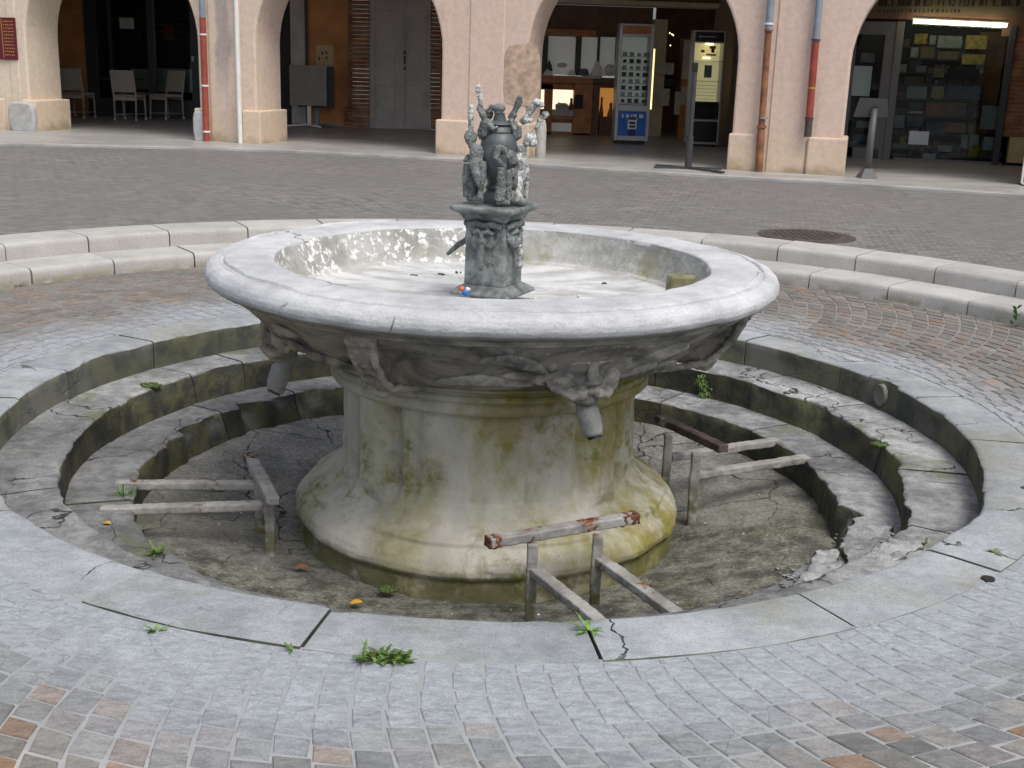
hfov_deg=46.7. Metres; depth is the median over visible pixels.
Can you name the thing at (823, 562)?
broken slab
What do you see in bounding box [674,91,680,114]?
paper sheet
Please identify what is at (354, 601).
fallen leaf
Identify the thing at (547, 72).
jewellery stand
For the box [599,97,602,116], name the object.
jewellery bust
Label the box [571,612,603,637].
weed sprout
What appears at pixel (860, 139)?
shop goods
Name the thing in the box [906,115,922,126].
shop goods
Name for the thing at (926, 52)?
shop goods
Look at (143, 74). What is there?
cafe chair
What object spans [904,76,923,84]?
shop goods
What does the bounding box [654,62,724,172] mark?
pole stand
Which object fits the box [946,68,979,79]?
shop goods
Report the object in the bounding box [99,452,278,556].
jug rest
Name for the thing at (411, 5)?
door leaf
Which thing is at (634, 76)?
display cabinet
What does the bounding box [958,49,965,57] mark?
goods
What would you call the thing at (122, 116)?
cafe table
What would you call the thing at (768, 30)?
drain pipe
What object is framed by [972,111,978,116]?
goods
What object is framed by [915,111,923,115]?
goods
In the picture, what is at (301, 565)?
fallen leaf
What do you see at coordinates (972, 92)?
shop goods
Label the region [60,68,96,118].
cafe chair
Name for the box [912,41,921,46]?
goods
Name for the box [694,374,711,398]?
hanging weed
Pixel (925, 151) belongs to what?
goods
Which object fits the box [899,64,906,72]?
goods
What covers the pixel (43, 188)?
road
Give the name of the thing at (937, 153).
goods
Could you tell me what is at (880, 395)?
oval plaque
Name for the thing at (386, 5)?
door leaf
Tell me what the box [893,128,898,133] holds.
goods
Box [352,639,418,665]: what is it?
weed rosette
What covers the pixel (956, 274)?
kerb step
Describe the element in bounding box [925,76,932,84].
goods
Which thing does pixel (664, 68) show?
paper sheet
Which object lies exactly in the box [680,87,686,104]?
paper sheet
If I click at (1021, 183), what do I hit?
pavement sign
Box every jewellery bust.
[569,98,572,109]
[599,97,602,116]
[607,103,612,116]
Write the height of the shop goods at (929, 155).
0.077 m
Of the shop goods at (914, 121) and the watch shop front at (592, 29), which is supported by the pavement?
the watch shop front at (592, 29)
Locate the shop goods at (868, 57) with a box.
[860,53,875,62]
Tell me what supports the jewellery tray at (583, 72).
on the watch shop front at (592, 29)
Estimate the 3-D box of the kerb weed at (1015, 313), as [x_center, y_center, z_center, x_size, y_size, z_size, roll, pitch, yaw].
[3.216,-0.435,7.566,0.084,0.155,0.054,2,15,-1]
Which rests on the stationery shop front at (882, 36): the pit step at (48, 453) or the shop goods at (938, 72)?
the shop goods at (938, 72)
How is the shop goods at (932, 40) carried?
on the stationery shop front at (882, 36)
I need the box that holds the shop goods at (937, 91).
[931,86,944,97]
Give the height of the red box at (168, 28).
0.110 m
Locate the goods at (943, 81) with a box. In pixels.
[938,79,947,84]
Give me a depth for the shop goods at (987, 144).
18.02 m
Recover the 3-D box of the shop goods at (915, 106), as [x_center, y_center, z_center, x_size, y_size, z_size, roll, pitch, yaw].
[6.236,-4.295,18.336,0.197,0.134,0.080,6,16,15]
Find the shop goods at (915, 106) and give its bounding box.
[908,101,922,110]
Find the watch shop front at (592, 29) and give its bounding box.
[540,0,718,136]
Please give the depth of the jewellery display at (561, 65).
21.56 m
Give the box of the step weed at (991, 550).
[987,548,1001,555]
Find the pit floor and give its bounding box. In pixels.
[136,415,835,622]
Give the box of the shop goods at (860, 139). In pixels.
[852,134,867,144]
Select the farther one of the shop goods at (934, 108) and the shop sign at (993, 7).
the shop goods at (934, 108)
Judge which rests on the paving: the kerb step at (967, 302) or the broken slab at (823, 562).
the kerb step at (967, 302)
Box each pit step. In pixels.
[0,313,1023,663]
[0,347,978,625]
[65,376,900,604]
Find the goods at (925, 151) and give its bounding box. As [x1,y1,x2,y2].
[920,149,927,156]
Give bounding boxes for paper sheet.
[654,62,673,74]
[658,88,669,105]
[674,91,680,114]
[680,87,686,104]
[682,40,690,78]
[908,131,928,144]
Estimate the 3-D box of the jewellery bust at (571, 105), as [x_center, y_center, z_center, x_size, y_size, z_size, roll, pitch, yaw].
[1.089,-5.156,21.843,0.109,0.218,0.106,2,15,-1]
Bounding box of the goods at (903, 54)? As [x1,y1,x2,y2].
[901,49,905,57]
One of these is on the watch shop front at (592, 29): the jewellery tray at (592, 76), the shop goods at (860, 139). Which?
the jewellery tray at (592, 76)
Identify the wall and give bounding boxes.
[280,0,441,128]
[714,0,737,145]
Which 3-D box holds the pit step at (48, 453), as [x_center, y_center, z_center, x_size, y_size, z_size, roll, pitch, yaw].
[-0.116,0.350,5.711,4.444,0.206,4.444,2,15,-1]
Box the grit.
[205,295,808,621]
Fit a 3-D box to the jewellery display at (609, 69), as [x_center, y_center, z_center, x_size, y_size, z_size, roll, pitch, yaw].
[1.778,-5.709,21.544,0.198,0.206,0.076,2,15,-1]
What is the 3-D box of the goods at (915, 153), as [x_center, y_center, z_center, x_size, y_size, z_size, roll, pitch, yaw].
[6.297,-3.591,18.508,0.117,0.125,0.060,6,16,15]
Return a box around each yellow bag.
[899,135,907,143]
[968,146,980,158]
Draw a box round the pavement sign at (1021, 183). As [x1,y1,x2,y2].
[1017,159,1023,185]
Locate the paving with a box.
[0,267,1023,767]
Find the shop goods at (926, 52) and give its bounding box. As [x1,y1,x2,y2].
[920,47,934,57]
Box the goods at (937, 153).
[932,150,940,157]
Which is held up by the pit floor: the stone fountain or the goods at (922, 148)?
the stone fountain
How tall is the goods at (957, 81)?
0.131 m
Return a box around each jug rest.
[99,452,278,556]
[484,510,682,620]
[654,414,809,525]
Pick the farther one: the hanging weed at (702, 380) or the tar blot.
the hanging weed at (702, 380)
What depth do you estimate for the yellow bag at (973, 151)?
18.00 m
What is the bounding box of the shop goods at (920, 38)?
[914,33,927,43]
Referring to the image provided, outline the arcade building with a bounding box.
[0,0,877,175]
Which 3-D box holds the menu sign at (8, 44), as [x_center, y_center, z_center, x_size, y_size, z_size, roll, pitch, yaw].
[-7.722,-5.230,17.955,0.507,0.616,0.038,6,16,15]
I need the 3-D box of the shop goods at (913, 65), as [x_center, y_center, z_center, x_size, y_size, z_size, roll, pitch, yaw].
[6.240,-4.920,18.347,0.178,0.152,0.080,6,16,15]
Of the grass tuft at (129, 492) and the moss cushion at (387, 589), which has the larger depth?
the grass tuft at (129, 492)
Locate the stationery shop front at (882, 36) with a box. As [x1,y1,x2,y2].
[844,8,1023,165]
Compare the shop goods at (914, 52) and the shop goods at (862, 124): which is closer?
the shop goods at (914, 52)
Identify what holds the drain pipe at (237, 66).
attached to the arcade building
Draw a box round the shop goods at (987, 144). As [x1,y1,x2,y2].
[982,136,993,149]
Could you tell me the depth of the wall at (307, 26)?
21.43 m
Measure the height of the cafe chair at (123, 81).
0.888 m
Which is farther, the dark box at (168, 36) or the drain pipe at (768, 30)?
the dark box at (168, 36)
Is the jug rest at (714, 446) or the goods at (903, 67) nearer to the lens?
the jug rest at (714, 446)
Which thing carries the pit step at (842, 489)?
on the pit floor
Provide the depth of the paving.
3.12 m
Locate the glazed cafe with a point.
(92, 48)
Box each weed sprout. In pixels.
[143,623,171,633]
[283,642,293,653]
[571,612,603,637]
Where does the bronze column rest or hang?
on the stone fountain
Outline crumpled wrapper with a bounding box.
[459,286,469,295]
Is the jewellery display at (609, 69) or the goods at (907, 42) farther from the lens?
the jewellery display at (609, 69)
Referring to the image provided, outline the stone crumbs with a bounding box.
[775,533,897,587]
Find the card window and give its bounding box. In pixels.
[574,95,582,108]
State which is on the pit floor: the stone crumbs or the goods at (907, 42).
the stone crumbs
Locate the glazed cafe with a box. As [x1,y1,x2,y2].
[58,0,199,117]
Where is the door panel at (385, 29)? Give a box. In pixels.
[377,21,425,120]
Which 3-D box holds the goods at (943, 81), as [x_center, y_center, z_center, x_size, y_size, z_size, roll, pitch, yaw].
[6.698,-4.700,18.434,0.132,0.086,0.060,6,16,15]
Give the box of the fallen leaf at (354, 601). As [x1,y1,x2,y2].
[350,599,362,603]
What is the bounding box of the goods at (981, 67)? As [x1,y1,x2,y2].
[975,65,983,72]
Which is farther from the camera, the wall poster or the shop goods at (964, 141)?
the wall poster
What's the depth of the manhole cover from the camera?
9.78 m
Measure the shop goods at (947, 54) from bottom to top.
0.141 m
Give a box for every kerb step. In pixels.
[0,219,1023,298]
[0,243,1023,327]
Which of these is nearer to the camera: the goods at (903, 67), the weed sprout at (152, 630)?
the weed sprout at (152, 630)
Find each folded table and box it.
[287,65,326,127]
[298,66,342,126]
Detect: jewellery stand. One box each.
[543,69,553,75]
[547,60,551,70]
[567,70,575,75]
[591,60,603,75]
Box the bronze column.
[446,84,548,298]
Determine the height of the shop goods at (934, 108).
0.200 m
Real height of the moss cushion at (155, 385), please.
0.026 m
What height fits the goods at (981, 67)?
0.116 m
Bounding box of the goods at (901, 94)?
[896,91,905,98]
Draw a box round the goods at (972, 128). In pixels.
[968,124,977,133]
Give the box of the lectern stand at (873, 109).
[853,97,887,178]
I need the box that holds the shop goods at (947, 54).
[937,51,958,60]
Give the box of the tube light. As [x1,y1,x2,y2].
[913,16,1008,26]
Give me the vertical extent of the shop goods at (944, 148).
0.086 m
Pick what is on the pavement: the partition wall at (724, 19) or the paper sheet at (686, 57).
the partition wall at (724, 19)
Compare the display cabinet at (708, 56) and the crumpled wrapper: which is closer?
the crumpled wrapper
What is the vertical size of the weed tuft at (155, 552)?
0.055 m
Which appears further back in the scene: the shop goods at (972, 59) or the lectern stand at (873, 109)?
the shop goods at (972, 59)
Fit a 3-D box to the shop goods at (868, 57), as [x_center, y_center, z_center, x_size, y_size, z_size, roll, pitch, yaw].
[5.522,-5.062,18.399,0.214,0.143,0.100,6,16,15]
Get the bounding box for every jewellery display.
[557,62,566,67]
[604,64,613,74]
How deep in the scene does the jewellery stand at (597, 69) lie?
21.49 m
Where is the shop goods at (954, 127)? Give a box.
[944,122,965,132]
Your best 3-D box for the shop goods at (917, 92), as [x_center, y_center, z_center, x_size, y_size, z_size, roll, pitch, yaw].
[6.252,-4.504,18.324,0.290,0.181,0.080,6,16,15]
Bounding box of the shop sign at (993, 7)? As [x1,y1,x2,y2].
[873,0,1023,15]
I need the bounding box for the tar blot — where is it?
[981,575,994,582]
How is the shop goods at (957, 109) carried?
on the stationery shop front at (882, 36)
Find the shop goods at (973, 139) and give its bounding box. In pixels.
[969,134,978,145]
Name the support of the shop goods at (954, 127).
on the stationery shop front at (882, 36)
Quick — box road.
[0,68,1023,271]
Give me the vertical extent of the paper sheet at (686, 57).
0.697 m
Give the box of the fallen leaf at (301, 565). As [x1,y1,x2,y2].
[295,563,308,568]
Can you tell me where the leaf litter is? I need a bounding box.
[411,271,606,283]
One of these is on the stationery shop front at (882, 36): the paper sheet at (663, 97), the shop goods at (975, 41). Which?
the shop goods at (975, 41)
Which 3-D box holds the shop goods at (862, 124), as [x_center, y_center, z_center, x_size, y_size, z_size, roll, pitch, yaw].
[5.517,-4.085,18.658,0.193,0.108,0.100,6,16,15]
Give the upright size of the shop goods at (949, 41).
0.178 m
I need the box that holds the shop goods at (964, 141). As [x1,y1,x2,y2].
[960,135,967,147]
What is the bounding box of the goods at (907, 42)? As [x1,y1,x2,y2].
[904,39,909,46]
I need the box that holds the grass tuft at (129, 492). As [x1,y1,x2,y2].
[114,482,136,497]
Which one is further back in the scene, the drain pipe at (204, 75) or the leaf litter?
the drain pipe at (204, 75)
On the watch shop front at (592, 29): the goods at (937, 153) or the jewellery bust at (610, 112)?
the jewellery bust at (610, 112)
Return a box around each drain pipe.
[199,0,209,141]
[233,0,242,142]
[755,0,774,171]
[804,0,822,136]
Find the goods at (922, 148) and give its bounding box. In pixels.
[919,145,926,151]
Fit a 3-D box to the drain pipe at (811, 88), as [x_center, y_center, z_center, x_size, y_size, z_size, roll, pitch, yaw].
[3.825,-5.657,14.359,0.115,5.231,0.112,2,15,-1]
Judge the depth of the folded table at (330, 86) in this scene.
21.37 m
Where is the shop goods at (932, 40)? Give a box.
[929,35,936,44]
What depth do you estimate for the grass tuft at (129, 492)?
5.27 m
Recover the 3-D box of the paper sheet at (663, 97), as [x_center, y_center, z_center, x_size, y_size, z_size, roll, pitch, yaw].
[2.796,-5.277,21.821,0.200,0.303,0.005,2,15,-1]
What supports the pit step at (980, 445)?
on the pit step at (48, 453)
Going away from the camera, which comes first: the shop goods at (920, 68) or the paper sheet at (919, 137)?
the paper sheet at (919, 137)
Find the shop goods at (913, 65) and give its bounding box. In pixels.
[909,61,921,70]
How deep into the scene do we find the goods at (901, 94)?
18.53 m
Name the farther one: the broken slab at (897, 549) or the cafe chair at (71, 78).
the cafe chair at (71, 78)
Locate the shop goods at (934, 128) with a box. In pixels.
[925,122,944,134]
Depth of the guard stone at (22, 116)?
18.08 m
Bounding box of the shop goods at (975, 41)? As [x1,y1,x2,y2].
[965,35,987,49]
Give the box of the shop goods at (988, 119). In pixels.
[979,105,997,129]
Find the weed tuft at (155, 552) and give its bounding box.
[144,540,167,558]
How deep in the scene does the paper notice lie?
22.43 m
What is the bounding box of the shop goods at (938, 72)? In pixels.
[932,69,944,77]
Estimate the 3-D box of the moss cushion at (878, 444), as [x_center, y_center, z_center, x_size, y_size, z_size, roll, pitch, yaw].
[1.792,0.294,5.773,0.091,0.026,0.071,2,15,-1]
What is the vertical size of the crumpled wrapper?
0.126 m
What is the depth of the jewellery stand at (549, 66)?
21.53 m
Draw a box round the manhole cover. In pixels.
[757,229,855,242]
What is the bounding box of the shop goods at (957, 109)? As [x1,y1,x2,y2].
[943,102,966,116]
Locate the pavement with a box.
[0,115,1023,197]
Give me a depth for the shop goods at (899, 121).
18.38 m
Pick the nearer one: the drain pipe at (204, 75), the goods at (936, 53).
the drain pipe at (204, 75)
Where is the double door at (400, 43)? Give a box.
[369,0,431,129]
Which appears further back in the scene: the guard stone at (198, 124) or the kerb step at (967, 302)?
the guard stone at (198, 124)
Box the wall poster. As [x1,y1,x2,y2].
[316,45,333,66]
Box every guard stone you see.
[8,102,37,131]
[193,111,202,140]
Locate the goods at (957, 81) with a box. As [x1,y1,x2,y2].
[952,79,961,84]
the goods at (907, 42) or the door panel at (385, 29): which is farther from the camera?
the door panel at (385, 29)
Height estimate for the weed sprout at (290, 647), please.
0.020 m
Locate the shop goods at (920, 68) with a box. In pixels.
[915,66,925,71]
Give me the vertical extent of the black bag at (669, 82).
0.203 m
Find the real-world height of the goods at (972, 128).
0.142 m
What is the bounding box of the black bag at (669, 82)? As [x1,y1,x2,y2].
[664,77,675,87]
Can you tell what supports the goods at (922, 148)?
on the stationery shop front at (882, 36)
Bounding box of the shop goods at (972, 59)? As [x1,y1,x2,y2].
[961,54,984,64]
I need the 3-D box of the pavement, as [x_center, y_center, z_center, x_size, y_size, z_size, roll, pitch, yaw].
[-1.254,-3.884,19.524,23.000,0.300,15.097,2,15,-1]
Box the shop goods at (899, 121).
[893,115,904,127]
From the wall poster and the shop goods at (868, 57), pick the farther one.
the wall poster
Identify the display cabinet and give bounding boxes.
[611,23,654,144]
[684,30,726,146]
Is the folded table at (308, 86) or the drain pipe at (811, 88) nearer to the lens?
the drain pipe at (811, 88)
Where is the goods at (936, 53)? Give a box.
[934,49,939,57]
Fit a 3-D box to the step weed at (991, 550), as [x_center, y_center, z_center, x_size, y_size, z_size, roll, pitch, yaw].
[1.680,0.585,4.113,0.039,0.015,0.061,-8,18,-33]
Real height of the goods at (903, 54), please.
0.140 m
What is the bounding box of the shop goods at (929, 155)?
[922,153,935,158]
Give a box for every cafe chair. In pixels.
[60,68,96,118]
[109,70,146,120]
[125,69,148,97]
[149,70,185,119]
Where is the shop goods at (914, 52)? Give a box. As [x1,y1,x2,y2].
[910,47,918,57]
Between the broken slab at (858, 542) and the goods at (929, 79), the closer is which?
the broken slab at (858, 542)
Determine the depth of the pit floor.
5.45 m
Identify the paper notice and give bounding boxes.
[119,17,133,28]
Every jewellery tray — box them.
[555,103,568,109]
[578,68,588,75]
[582,74,601,78]
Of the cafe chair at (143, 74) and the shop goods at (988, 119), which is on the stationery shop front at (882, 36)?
the shop goods at (988, 119)
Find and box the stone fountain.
[204,220,779,603]
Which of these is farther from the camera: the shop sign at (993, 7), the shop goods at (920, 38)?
the shop goods at (920, 38)
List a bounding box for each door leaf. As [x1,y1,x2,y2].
[375,0,396,128]
[405,0,431,129]
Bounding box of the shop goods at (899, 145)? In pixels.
[897,142,907,147]
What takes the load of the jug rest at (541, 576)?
on the pit floor
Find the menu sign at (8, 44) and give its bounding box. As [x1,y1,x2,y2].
[0,17,17,59]
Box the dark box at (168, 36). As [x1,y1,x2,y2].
[164,33,173,40]
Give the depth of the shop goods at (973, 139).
18.09 m
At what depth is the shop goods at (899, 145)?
18.35 m
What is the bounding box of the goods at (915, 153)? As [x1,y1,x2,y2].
[911,150,919,156]
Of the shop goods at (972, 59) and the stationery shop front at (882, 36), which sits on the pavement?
the stationery shop front at (882, 36)
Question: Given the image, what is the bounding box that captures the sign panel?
[851,66,872,95]
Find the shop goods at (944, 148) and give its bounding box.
[938,145,951,151]
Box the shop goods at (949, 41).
[937,36,962,47]
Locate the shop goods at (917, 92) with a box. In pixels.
[906,86,926,98]
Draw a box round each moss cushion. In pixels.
[140,382,161,388]
[378,585,399,593]
[870,441,889,447]
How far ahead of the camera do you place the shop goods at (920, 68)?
18.26 m
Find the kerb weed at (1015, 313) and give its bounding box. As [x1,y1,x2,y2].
[1010,305,1021,326]
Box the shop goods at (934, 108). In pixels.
[925,102,944,115]
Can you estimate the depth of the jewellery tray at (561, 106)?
21.75 m
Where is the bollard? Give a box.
[535,120,546,156]
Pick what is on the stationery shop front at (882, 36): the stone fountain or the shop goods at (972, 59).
the shop goods at (972, 59)
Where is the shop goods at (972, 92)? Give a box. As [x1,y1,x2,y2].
[946,85,981,99]
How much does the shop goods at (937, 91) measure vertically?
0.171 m
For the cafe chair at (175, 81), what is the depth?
22.54 m
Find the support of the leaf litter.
on the stone fountain
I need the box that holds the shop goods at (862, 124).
[856,120,868,127]
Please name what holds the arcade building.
on the pavement
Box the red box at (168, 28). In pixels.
[164,26,173,31]
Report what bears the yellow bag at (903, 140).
on the stationery shop front at (882, 36)
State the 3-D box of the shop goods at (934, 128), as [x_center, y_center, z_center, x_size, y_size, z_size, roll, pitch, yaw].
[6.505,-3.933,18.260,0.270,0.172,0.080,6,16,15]
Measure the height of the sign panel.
0.452 m
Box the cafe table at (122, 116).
[100,78,142,117]
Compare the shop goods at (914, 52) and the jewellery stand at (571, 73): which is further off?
the jewellery stand at (571, 73)
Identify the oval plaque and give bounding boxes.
[874,384,887,405]
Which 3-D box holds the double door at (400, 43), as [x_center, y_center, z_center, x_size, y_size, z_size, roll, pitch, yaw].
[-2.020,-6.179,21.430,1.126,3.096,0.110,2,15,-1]
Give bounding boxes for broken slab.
[792,549,842,585]
[838,525,893,563]
[874,535,927,561]
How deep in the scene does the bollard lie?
16.43 m

